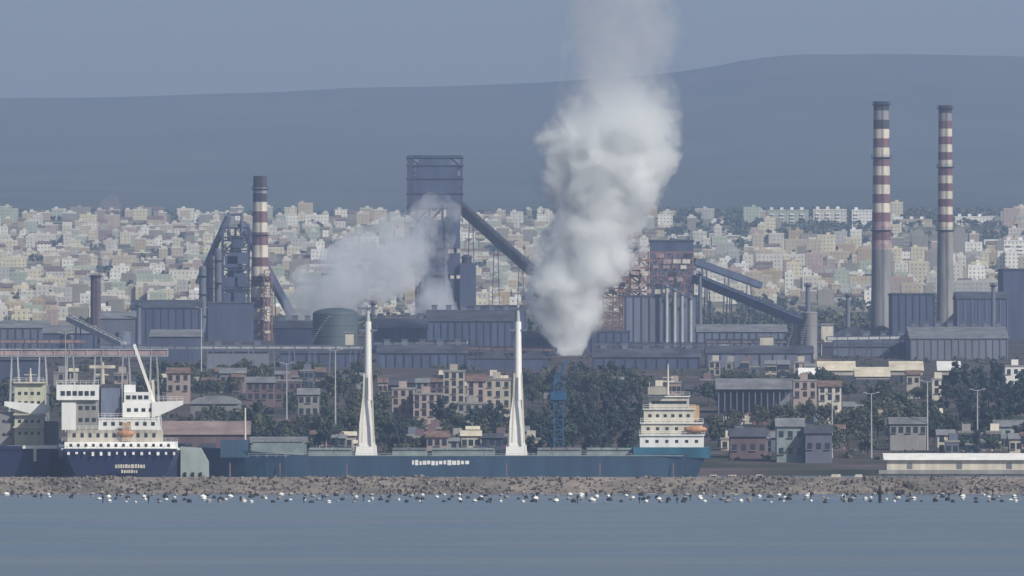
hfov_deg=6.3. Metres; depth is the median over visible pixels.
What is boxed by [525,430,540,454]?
house
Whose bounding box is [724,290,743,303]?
house
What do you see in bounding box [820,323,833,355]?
hut
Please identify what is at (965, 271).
apartment block
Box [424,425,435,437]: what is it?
house
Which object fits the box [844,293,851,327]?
chimney
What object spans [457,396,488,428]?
house
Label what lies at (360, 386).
house
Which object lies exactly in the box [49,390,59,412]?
tree
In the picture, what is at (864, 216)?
apartment block
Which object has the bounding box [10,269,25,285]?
apartment block
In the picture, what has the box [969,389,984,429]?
lamp post
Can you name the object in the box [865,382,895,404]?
tree
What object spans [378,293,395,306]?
house
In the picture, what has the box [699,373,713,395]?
house
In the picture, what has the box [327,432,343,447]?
house
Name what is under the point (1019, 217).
apartment block
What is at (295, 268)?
apartment block
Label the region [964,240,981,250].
apartment block
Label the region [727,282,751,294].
apartment block
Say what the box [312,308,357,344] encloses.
gas tank
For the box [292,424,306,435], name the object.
tree
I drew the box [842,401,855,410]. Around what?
house
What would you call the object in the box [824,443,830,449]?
window
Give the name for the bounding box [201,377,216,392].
house
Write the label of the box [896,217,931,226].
apartment block
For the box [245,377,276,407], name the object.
house
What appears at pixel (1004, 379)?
tree
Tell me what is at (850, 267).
apartment block
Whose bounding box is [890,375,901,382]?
door
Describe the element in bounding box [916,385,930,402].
tree
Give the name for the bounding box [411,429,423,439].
house
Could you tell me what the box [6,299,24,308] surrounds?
house
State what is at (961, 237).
apartment block
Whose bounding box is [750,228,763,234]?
apartment block
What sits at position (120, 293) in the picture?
house
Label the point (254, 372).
tree
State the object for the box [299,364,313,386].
house
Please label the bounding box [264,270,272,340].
lattice tower
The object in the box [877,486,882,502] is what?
mooring stake
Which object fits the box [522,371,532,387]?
tree
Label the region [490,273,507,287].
apartment block
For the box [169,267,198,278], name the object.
house
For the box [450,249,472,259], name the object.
house
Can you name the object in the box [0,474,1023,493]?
stone mole
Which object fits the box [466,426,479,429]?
house
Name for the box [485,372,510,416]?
house
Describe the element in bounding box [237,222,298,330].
conveyor gallery
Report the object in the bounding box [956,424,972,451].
house
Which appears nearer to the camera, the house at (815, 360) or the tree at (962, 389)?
the tree at (962, 389)
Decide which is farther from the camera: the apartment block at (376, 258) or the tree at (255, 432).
the apartment block at (376, 258)
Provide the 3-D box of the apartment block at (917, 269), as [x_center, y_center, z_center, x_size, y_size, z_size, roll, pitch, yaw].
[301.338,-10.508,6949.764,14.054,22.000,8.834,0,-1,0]
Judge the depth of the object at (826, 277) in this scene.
6849.85 m
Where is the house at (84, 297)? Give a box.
[80,291,90,302]
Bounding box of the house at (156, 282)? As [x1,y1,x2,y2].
[136,279,176,291]
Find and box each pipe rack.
[0,339,86,358]
[100,344,199,362]
[372,340,467,345]
[373,315,425,317]
[468,346,556,357]
[593,342,706,357]
[706,339,823,358]
[826,335,907,357]
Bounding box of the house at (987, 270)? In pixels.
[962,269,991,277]
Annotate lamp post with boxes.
[58,332,72,431]
[195,307,207,370]
[279,362,293,418]
[328,349,342,424]
[824,392,839,457]
[863,392,879,457]
[919,380,934,449]
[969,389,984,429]
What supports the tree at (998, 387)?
on the ground
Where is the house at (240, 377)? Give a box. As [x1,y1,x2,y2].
[231,374,243,392]
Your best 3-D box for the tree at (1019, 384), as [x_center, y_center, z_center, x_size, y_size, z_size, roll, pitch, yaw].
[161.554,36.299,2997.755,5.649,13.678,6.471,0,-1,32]
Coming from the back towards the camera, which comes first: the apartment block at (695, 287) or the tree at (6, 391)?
the apartment block at (695, 287)
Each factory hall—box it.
[0,320,50,348]
[0,355,44,387]
[42,326,96,348]
[99,311,136,345]
[130,300,203,343]
[149,329,203,361]
[205,340,267,368]
[207,302,254,340]
[274,315,312,344]
[279,350,361,366]
[372,313,427,351]
[376,339,467,367]
[426,305,513,350]
[466,305,527,346]
[468,349,546,369]
[514,331,555,354]
[582,330,630,351]
[591,343,700,369]
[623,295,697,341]
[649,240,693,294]
[694,324,787,348]
[704,345,813,367]
[784,325,862,351]
[819,332,905,356]
[888,293,935,334]
[905,321,1008,359]
[953,292,1008,332]
[997,268,1023,339]
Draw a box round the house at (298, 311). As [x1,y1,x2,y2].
[293,308,307,314]
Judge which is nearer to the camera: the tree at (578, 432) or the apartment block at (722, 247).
the tree at (578, 432)
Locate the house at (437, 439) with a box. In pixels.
[425,431,449,454]
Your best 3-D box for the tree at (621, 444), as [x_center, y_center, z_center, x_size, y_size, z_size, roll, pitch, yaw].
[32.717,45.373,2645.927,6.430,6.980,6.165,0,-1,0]
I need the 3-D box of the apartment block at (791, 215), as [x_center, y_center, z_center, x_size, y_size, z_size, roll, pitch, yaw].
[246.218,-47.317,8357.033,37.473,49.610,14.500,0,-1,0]
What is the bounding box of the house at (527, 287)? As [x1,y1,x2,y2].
[515,284,533,290]
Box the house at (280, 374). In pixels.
[274,371,290,379]
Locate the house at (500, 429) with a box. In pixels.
[497,427,507,454]
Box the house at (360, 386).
[356,373,362,388]
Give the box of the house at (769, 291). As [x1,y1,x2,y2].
[754,286,776,298]
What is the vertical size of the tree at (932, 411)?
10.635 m
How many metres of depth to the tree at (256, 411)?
2792.63 m
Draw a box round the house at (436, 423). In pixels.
[426,420,441,430]
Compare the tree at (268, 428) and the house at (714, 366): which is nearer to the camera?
the tree at (268, 428)
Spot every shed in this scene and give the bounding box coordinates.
[131,376,137,389]
[162,421,250,447]
[190,377,198,392]
[249,437,307,454]
[291,370,298,379]
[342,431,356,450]
[353,440,357,454]
[377,378,388,394]
[388,380,399,392]
[405,427,416,438]
[453,428,461,435]
[465,382,466,396]
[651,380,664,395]
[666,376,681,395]
[684,384,693,396]
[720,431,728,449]
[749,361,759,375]
[764,360,776,373]
[768,430,774,449]
[769,432,774,450]
[798,368,819,379]
[803,363,816,367]
[816,361,855,383]
[834,428,843,450]
[853,367,890,384]
[882,453,1023,469]
[888,361,923,382]
[936,361,962,382]
[944,433,959,452]
[964,436,978,452]
[979,432,985,450]
[1001,434,1007,448]
[1007,433,1019,452]
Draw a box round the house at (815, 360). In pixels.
[814,359,830,362]
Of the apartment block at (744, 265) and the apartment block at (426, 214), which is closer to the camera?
the apartment block at (744, 265)
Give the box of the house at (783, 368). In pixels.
[776,360,789,377]
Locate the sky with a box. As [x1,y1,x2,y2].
[0,0,1023,97]
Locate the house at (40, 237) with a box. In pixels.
[32,232,56,241]
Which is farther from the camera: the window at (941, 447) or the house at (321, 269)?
the house at (321, 269)
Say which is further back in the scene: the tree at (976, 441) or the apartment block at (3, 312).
the apartment block at (3, 312)
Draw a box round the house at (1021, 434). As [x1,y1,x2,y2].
[1019,432,1023,452]
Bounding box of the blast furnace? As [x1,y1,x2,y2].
[195,212,249,301]
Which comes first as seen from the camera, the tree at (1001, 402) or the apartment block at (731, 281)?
the tree at (1001, 402)
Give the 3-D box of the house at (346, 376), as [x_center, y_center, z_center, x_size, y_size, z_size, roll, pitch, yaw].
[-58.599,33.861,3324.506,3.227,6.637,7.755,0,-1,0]
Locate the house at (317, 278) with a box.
[304,273,344,283]
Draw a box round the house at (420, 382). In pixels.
[415,378,429,392]
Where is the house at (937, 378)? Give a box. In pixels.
[930,372,941,400]
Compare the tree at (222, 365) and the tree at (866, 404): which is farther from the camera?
the tree at (222, 365)
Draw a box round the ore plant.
[602,251,693,329]
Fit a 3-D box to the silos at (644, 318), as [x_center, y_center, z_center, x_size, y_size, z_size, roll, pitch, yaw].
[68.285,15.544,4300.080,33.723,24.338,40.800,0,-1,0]
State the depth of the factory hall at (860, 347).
4049.95 m
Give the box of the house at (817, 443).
[803,425,832,462]
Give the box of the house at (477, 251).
[450,248,488,255]
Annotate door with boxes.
[196,411,209,420]
[200,443,215,447]
[822,342,831,355]
[843,375,854,383]
[855,379,866,384]
[867,379,878,384]
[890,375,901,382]
[902,375,905,382]
[907,463,911,468]
[957,463,961,468]
[1007,463,1011,468]
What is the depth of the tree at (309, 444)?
2619.61 m
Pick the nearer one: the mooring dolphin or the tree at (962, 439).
the mooring dolphin
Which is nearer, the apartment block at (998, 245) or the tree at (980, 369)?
the tree at (980, 369)
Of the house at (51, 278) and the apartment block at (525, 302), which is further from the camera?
the house at (51, 278)
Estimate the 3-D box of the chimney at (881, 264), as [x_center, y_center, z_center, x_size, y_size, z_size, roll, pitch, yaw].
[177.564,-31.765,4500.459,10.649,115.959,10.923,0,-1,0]
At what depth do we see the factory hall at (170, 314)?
4380.11 m
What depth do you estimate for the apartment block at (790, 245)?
7607.40 m
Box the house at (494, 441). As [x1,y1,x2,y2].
[480,433,503,454]
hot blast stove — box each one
[197,265,207,340]
[206,257,215,340]
[214,248,223,301]
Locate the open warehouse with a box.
[714,378,793,413]
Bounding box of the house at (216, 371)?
[214,367,223,380]
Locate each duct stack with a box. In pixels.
[664,284,669,341]
[672,288,677,341]
[679,292,684,341]
[688,296,693,341]
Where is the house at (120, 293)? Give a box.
[107,287,124,298]
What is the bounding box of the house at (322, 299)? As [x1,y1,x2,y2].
[316,296,333,303]
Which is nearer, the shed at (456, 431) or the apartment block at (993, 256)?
the shed at (456, 431)
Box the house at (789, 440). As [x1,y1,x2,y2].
[774,418,805,461]
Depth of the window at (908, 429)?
2699.54 m
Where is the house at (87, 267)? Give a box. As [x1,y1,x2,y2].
[66,263,95,269]
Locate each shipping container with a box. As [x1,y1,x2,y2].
[743,416,751,423]
[752,418,770,424]
[805,417,813,423]
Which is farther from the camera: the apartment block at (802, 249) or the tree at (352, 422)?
the apartment block at (802, 249)
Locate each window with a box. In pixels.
[299,397,303,402]
[299,408,303,413]
[347,440,351,445]
[414,410,419,416]
[428,439,432,444]
[435,439,439,444]
[442,439,446,444]
[462,440,466,445]
[475,440,479,445]
[731,444,737,450]
[741,444,745,449]
[750,444,755,450]
[778,448,784,454]
[779,431,783,436]
[787,431,793,437]
[788,448,792,453]
[796,448,802,454]
[797,431,801,436]
[807,443,812,449]
[816,443,820,448]
[820,395,824,400]
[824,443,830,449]
[891,427,895,432]
[906,427,910,432]
[913,427,917,432]
[939,436,943,441]
[939,445,943,450]
[953,446,957,451]
[1010,443,1015,449]
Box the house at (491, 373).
[487,370,496,377]
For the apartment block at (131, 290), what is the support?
on the ground
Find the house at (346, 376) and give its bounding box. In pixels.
[342,374,350,385]
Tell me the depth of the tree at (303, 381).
3222.58 m
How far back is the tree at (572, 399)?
2807.23 m
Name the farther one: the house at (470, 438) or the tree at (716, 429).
the tree at (716, 429)
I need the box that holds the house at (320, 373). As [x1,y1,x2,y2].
[315,367,325,387]
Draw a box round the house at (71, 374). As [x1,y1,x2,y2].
[69,368,78,384]
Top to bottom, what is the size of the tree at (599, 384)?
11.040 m
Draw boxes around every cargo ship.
[0,368,66,476]
[56,344,188,476]
[198,305,710,476]
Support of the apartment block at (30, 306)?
on the ground
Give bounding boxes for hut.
[344,331,354,344]
[759,335,773,344]
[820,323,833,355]
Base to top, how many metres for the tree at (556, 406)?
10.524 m
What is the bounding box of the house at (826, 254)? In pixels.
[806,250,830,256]
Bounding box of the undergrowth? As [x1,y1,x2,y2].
[0,353,1020,460]
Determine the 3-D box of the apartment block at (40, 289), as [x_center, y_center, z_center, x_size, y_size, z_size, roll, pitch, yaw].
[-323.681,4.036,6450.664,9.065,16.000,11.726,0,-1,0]
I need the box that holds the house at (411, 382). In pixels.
[400,378,415,392]
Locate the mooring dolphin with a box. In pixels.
[181,443,208,476]
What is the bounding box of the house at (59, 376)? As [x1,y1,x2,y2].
[53,366,69,386]
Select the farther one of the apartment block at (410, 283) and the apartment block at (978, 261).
the apartment block at (978, 261)
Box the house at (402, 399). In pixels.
[391,381,415,421]
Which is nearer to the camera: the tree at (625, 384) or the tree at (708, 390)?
the tree at (708, 390)
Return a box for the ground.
[0,54,1023,475]
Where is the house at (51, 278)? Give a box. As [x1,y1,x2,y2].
[37,275,66,285]
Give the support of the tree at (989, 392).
on the ground
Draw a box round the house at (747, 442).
[728,428,767,457]
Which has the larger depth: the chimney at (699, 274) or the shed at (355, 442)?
the chimney at (699, 274)
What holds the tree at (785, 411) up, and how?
on the ground
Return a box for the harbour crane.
[544,360,567,447]
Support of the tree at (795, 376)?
on the ground
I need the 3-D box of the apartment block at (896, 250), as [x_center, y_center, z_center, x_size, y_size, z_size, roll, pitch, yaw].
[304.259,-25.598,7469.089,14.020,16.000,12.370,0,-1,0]
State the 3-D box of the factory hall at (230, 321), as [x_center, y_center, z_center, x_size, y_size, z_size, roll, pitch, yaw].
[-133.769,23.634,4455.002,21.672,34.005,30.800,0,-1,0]
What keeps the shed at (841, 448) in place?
on the ground
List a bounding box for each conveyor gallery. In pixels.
[0,349,167,420]
[66,315,126,359]
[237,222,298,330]
[460,202,537,304]
[691,275,834,331]
[694,258,762,323]
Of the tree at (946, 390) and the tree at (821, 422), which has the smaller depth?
the tree at (821, 422)
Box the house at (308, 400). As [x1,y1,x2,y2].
[297,388,320,417]
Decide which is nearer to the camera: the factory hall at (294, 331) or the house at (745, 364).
the house at (745, 364)
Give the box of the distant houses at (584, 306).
[0,204,1022,324]
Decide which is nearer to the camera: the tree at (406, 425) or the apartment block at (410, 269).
the tree at (406, 425)
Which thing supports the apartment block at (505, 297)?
on the ground
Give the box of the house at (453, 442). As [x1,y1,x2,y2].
[448,437,459,447]
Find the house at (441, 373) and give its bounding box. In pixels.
[439,370,442,377]
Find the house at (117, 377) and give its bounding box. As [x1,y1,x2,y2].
[114,367,128,390]
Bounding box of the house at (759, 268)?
[749,267,768,270]
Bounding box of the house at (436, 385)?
[430,378,442,392]
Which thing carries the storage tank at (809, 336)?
on the ground
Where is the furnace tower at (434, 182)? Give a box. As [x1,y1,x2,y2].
[406,155,475,314]
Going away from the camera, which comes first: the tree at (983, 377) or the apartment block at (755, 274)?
the tree at (983, 377)
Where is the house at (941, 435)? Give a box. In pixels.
[935,429,955,452]
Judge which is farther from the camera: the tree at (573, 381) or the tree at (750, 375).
the tree at (750, 375)
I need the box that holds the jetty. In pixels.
[875,469,1023,476]
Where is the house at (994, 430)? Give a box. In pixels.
[985,424,1001,450]
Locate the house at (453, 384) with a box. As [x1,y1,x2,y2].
[443,364,465,411]
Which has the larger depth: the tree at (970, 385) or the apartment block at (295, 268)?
the apartment block at (295, 268)
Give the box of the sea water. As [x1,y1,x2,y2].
[0,476,1023,575]
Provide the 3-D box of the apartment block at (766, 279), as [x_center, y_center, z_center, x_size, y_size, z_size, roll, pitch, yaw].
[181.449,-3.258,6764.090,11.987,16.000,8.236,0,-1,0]
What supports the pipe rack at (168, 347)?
on the ground
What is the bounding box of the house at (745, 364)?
[740,356,749,374]
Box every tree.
[0,377,12,391]
[0,385,12,398]
[6,378,27,386]
[49,385,57,402]
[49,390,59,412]
[76,379,89,384]
[90,377,107,384]
[136,371,162,391]
[136,384,151,391]
[145,358,162,374]
[155,380,166,398]
[159,361,178,372]
[174,362,197,383]
[179,414,196,420]
[190,379,205,393]
[191,414,209,420]
[198,371,209,377]
[201,403,226,420]
[203,379,221,394]
[211,363,224,375]
[214,380,225,394]
[227,377,240,394]
[227,407,247,420]
[231,358,253,371]
[246,365,269,376]
[246,400,275,420]
[249,419,264,432]
[249,426,265,447]
[252,413,275,424]
[259,363,274,374]
[259,421,285,436]
[260,413,274,421]
[263,419,292,430]
[265,426,284,436]
[270,422,281,436]
[275,429,297,433]
[280,431,300,436]
[282,389,297,412]
[282,399,296,416]
[289,394,297,406]
[291,377,307,387]
[291,415,308,429]
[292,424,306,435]
[293,359,305,370]
[294,426,313,445]
[295,413,311,428]
[298,362,311,376]
[303,416,312,431]
[307,438,315,451]
[308,416,333,429]
[308,417,338,430]
[309,361,321,372]
[311,412,330,421]
[312,420,341,447]
[319,391,331,413]
[319,401,338,414]
[320,378,327,385]
[321,404,346,417]
[324,370,350,396]
[332,414,347,430]
[333,426,343,431]
[334,384,352,397]
[342,368,354,373]
[343,388,362,412]
[343,407,358,417]
[345,413,359,432]
[346,398,361,410]
[347,372,362,388]
[350,358,363,371]
[355,367,363,373]
[362,369,379,380]
[371,399,380,409]
[373,390,391,413]
[374,408,391,416]
[374,412,389,427]
[375,428,390,451]
[376,417,398,437]
[383,415,407,435]
[386,428,411,448]
[388,438,413,454]
[399,422,420,432]
[404,418,427,428]
[405,436,412,447]
[411,437,421,447]
[413,438,420,447]
[418,435,426,447]
[430,395,457,425]
[430,417,448,430]
[435,406,461,429]
[446,415,467,427]
[450,433,460,442]
[460,408,487,429]
[472,418,493,432]
[476,403,496,423]
[487,415,502,428]
[489,403,510,423]
[490,422,508,432]
[502,416,509,424]
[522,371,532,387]
[524,384,541,406]
[524,407,541,429]
[524,415,530,423]
[525,434,545,454]
[528,375,542,390]
[529,414,548,436]
[531,372,545,384]
[531,417,562,443]
[538,384,552,395]
[538,407,549,438]
[544,368,561,386]
[545,429,560,447]
[547,380,562,393]
[548,394,569,409]
[550,403,564,421]
[552,430,569,447]
[555,386,574,397]
[555,412,582,448]
[555,423,577,439]
[560,372,579,389]
[565,397,579,411]
[566,368,585,395]
[568,418,579,447]
[569,361,590,374]
[570,402,593,439]
[574,417,594,438]
[575,378,585,398]
[580,384,593,399]
[580,405,595,424]
[581,369,602,399]
[581,426,612,449]
[583,394,599,427]
[586,377,606,406]
[586,413,607,431]
[590,386,608,407]
[595,426,613,447]
[597,390,616,431]
[598,360,618,375]
[599,368,621,385]
[601,410,626,436]
[605,405,617,435]
[607,377,626,404]
[607,409,622,436]
[611,372,631,382]
[614,418,626,436]
[615,397,630,430]
[616,386,633,404]
[616,437,638,447]
[617,420,639,445]
[621,365,634,377]
[623,381,641,401]
[624,408,641,426]
[625,444,638,449]
[627,372,652,396]
[629,396,643,431]
[692,382,716,406]
[703,414,720,425]
[707,419,728,447]
[719,368,733,377]
[723,409,745,424]
[724,418,740,429]
[727,371,741,377]
[739,371,757,377]
[749,411,766,425]
[750,403,770,427]
[767,403,777,419]
[767,414,785,429]
[773,401,800,417]
[786,373,799,378]
[795,405,811,420]
[798,399,819,424]
[799,372,814,378]
[812,417,829,424]
[813,366,830,378]
[816,402,837,421]
[818,370,834,379]
[827,412,867,445]
[829,373,846,387]
[832,425,846,457]
[837,407,853,419]
[841,382,858,400]
[850,405,867,420]
[857,414,870,437]
[857,431,877,454]
[858,398,880,423]
[862,410,888,439]
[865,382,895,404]
[874,379,894,400]
[877,397,901,409]
[883,404,903,416]
[883,415,894,437]
[890,390,911,402]
[902,401,926,411]
[903,405,923,416]
[908,385,919,400]
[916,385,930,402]
[919,403,941,422]
[924,406,935,438]
[925,412,931,426]
[928,399,941,404]
[928,421,946,446]
[933,411,955,423]
[937,379,954,408]
[942,380,956,405]
[942,414,962,428]
[947,361,962,402]
[947,435,968,446]
[954,388,963,412]
[956,402,964,423]
[957,363,972,388]
[958,396,980,424]
[959,387,970,400]
[964,375,980,403]
[965,373,978,388]
[968,367,987,381]
[969,430,983,452]
[971,420,988,430]
[973,401,995,430]
[976,365,986,397]
[978,372,991,400]
[978,381,995,404]
[979,407,995,431]
[982,435,1007,452]
[987,380,1006,402]
[989,360,997,398]
[989,363,1007,398]
[991,397,1016,417]
[994,406,1002,419]
[1000,376,1013,387]
[1000,388,1023,413]
[1002,414,1023,419]
[1004,383,1023,396]
[1006,380,1023,418]
[1012,422,1023,432]
[1013,402,1023,416]
[1015,371,1023,387]
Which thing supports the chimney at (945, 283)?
on the ground
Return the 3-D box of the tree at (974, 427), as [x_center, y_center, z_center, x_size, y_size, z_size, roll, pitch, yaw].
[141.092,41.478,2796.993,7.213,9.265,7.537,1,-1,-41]
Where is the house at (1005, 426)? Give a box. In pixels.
[992,420,1023,433]
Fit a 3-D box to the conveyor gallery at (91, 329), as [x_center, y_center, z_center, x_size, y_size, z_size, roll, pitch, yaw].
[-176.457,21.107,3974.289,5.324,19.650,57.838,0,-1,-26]
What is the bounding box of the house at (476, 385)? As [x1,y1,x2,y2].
[465,374,486,401]
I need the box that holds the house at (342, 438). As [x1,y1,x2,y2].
[331,434,346,447]
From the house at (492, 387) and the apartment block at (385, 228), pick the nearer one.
the house at (492, 387)
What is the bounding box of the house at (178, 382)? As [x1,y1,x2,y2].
[165,367,191,403]
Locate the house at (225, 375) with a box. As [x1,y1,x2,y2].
[219,368,246,392]
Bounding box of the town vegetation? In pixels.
[0,206,1017,335]
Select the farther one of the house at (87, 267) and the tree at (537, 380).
the house at (87, 267)
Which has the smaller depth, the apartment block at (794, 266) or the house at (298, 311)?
the house at (298, 311)
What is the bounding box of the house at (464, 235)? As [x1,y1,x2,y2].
[460,230,474,239]
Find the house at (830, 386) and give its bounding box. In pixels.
[816,380,842,412]
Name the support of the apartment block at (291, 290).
on the ground
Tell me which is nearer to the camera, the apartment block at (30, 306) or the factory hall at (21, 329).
the factory hall at (21, 329)
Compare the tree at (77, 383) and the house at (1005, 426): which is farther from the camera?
the tree at (77, 383)
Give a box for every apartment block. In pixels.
[0,206,18,222]
[0,265,9,280]
[0,306,7,321]
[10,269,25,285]
[13,283,28,298]
[14,306,29,319]
[25,302,41,313]
[30,297,44,314]
[35,282,48,297]
[40,295,53,311]
[46,306,57,324]
[52,284,71,301]
[58,304,70,322]
[68,304,88,318]
[70,205,90,217]
[70,281,88,297]
[80,212,97,224]
[80,273,103,282]
[89,303,110,316]
[108,296,123,310]
[111,279,126,294]
[112,253,136,267]
[113,263,129,276]
[121,271,134,286]
[127,283,160,299]
[135,205,151,215]
[136,267,152,281]
[136,272,172,281]
[150,289,166,299]
[177,206,193,219]
[189,288,198,299]
[214,229,239,244]
[268,252,276,262]
[270,291,305,307]
[270,304,279,315]
[271,264,283,275]
[272,219,287,229]
[273,303,285,314]
[283,287,302,293]
[289,259,302,278]
[291,236,306,249]
[293,256,309,267]
[298,201,312,216]
[300,299,313,308]
[305,213,328,225]
[306,290,322,304]
[311,247,326,260]
[311,303,331,313]
[332,277,357,292]
[332,303,349,308]
[334,284,352,299]
[337,289,348,305]
[360,234,378,251]
[361,240,376,254]
[361,302,370,306]
[362,252,400,263]
[362,304,382,314]
[369,262,402,281]
[369,300,383,308]
[379,219,391,236]
[380,253,394,263]
[382,278,399,290]
[401,280,418,290]
[402,262,406,277]
[405,288,414,305]
[407,264,414,278]
[419,210,434,219]
[476,289,488,304]
[476,296,485,304]
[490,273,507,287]
[493,290,509,304]
[510,294,520,304]
[515,239,529,253]
[518,300,529,307]
[693,229,706,244]
[694,268,703,275]
[694,284,704,296]
[695,206,713,218]
[703,259,721,277]
[705,276,725,292]
[706,254,724,260]
[708,262,725,278]
[708,278,723,299]
[712,234,726,245]
[716,240,734,254]
[719,256,735,267]
[727,247,739,262]
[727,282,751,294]
[729,265,741,272]
[729,274,744,283]
[733,261,748,271]
[740,248,754,266]
[742,252,752,266]
[743,205,760,222]
[745,269,761,289]
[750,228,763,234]
[752,232,763,248]
[755,252,804,269]
[756,247,772,253]
[761,268,782,283]
[762,275,771,288]
[763,216,775,234]
[767,207,808,225]
[768,231,783,249]
[770,216,781,228]
[773,248,785,253]
[783,258,797,271]
[784,237,819,253]
[784,270,793,294]
[786,260,801,277]
[788,228,803,238]
[798,244,806,253]
[800,231,816,238]
[802,267,811,289]
[804,273,820,289]
[805,251,822,271]
[812,207,846,223]
[813,263,828,272]
[816,232,835,251]
[817,287,833,304]
[824,267,846,282]
[831,249,848,263]
[833,229,846,245]
[833,267,848,283]
[838,241,855,254]
[841,261,857,271]
[845,235,860,249]
[849,269,864,275]
[849,274,870,283]
[850,227,861,244]
[851,207,871,226]
[852,255,856,262]
[857,246,871,268]
[859,259,871,271]
[864,288,870,305]
[890,200,902,215]
[890,222,901,235]
[891,246,901,260]
[891,252,893,271]
[891,274,912,292]
[892,270,907,275]
[894,261,907,271]
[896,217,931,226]
[900,281,924,292]
[908,259,927,282]
[910,229,924,245]
[910,245,927,259]
[911,233,927,246]
[917,260,929,274]
[924,283,933,292]
[925,248,936,271]
[925,273,936,298]
[953,225,965,233]
[953,232,967,253]
[953,240,959,253]
[953,261,961,279]
[954,214,995,225]
[954,278,997,291]
[957,254,965,268]
[963,264,971,277]
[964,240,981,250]
[964,249,980,261]
[966,255,976,265]
[967,263,984,279]
[970,260,986,267]
[976,249,988,267]
[978,276,996,279]
[989,250,996,265]
[995,239,1005,250]
[996,249,1008,268]
[1003,206,1019,226]
[1003,237,1023,255]
[1004,249,1017,267]
[1008,226,1023,236]
[1013,219,1023,227]
[1013,233,1023,239]
[1015,214,1023,220]
[1017,206,1023,215]
[1018,254,1023,267]
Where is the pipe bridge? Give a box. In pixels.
[200,345,363,372]
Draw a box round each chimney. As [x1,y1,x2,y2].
[89,273,102,343]
[135,303,142,345]
[249,176,270,340]
[369,301,376,347]
[696,272,703,323]
[804,283,811,311]
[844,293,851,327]
[870,101,891,336]
[936,105,954,325]
[989,283,996,325]
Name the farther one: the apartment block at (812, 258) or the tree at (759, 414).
the apartment block at (812, 258)
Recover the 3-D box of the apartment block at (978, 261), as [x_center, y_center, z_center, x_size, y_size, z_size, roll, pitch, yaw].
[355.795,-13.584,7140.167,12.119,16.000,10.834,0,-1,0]
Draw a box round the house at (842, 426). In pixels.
[833,424,845,448]
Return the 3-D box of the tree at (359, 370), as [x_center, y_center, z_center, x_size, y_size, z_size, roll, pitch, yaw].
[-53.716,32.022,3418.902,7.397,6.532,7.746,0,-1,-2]
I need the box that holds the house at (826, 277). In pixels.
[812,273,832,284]
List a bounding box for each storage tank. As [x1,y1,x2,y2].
[59,335,73,357]
[114,331,130,357]
[788,326,800,344]
[801,311,817,358]
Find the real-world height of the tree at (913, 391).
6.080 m
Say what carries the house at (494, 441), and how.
on the ground
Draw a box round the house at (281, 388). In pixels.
[276,374,302,406]
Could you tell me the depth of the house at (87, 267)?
7126.91 m
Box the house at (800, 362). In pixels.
[792,356,808,373]
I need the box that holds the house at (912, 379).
[904,370,920,398]
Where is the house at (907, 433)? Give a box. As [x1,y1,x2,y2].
[887,417,926,449]
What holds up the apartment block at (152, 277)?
on the ground
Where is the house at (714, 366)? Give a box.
[708,355,720,375]
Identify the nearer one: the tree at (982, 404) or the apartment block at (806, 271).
the tree at (982, 404)
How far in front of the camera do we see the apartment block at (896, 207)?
8532.21 m
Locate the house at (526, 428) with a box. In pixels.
[524,426,529,437]
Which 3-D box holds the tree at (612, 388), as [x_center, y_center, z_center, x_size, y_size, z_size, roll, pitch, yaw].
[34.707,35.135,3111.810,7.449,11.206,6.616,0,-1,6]
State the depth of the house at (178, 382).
3149.83 m
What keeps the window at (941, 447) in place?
in the house at (941, 435)
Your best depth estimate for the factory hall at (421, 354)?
3719.93 m
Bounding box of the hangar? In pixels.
[190,396,241,420]
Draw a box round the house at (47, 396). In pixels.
[12,385,49,420]
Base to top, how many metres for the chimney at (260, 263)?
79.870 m
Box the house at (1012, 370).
[1004,359,1023,383]
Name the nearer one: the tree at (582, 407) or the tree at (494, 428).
the tree at (494, 428)
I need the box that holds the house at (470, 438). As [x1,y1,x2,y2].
[460,430,481,447]
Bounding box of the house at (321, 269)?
[302,266,326,272]
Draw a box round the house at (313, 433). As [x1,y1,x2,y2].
[309,430,327,447]
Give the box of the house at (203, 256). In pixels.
[187,252,213,261]
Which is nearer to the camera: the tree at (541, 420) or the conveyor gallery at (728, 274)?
the tree at (541, 420)
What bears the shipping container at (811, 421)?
on the ground
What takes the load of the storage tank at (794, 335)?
on the ground
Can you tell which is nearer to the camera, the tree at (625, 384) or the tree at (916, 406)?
the tree at (916, 406)
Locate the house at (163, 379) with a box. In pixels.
[161,374,166,394]
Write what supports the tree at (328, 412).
on the ground
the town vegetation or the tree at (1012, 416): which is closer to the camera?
the tree at (1012, 416)
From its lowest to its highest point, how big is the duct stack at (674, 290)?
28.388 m
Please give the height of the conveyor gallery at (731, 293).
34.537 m
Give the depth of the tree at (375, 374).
3358.68 m
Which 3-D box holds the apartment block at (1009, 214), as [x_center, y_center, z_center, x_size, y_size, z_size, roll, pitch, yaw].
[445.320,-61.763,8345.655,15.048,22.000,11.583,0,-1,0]
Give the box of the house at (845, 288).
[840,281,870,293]
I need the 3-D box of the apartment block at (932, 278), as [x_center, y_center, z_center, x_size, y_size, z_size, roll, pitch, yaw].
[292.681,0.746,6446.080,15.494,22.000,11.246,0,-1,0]
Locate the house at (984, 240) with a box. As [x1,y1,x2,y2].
[983,239,997,244]
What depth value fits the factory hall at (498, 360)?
3679.88 m
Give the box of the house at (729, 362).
[724,356,733,369]
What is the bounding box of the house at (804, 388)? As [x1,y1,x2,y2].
[792,373,816,411]
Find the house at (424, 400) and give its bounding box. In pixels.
[413,386,443,423]
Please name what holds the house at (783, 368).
on the ground
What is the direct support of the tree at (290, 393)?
on the ground
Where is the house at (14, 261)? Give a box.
[1,255,26,266]

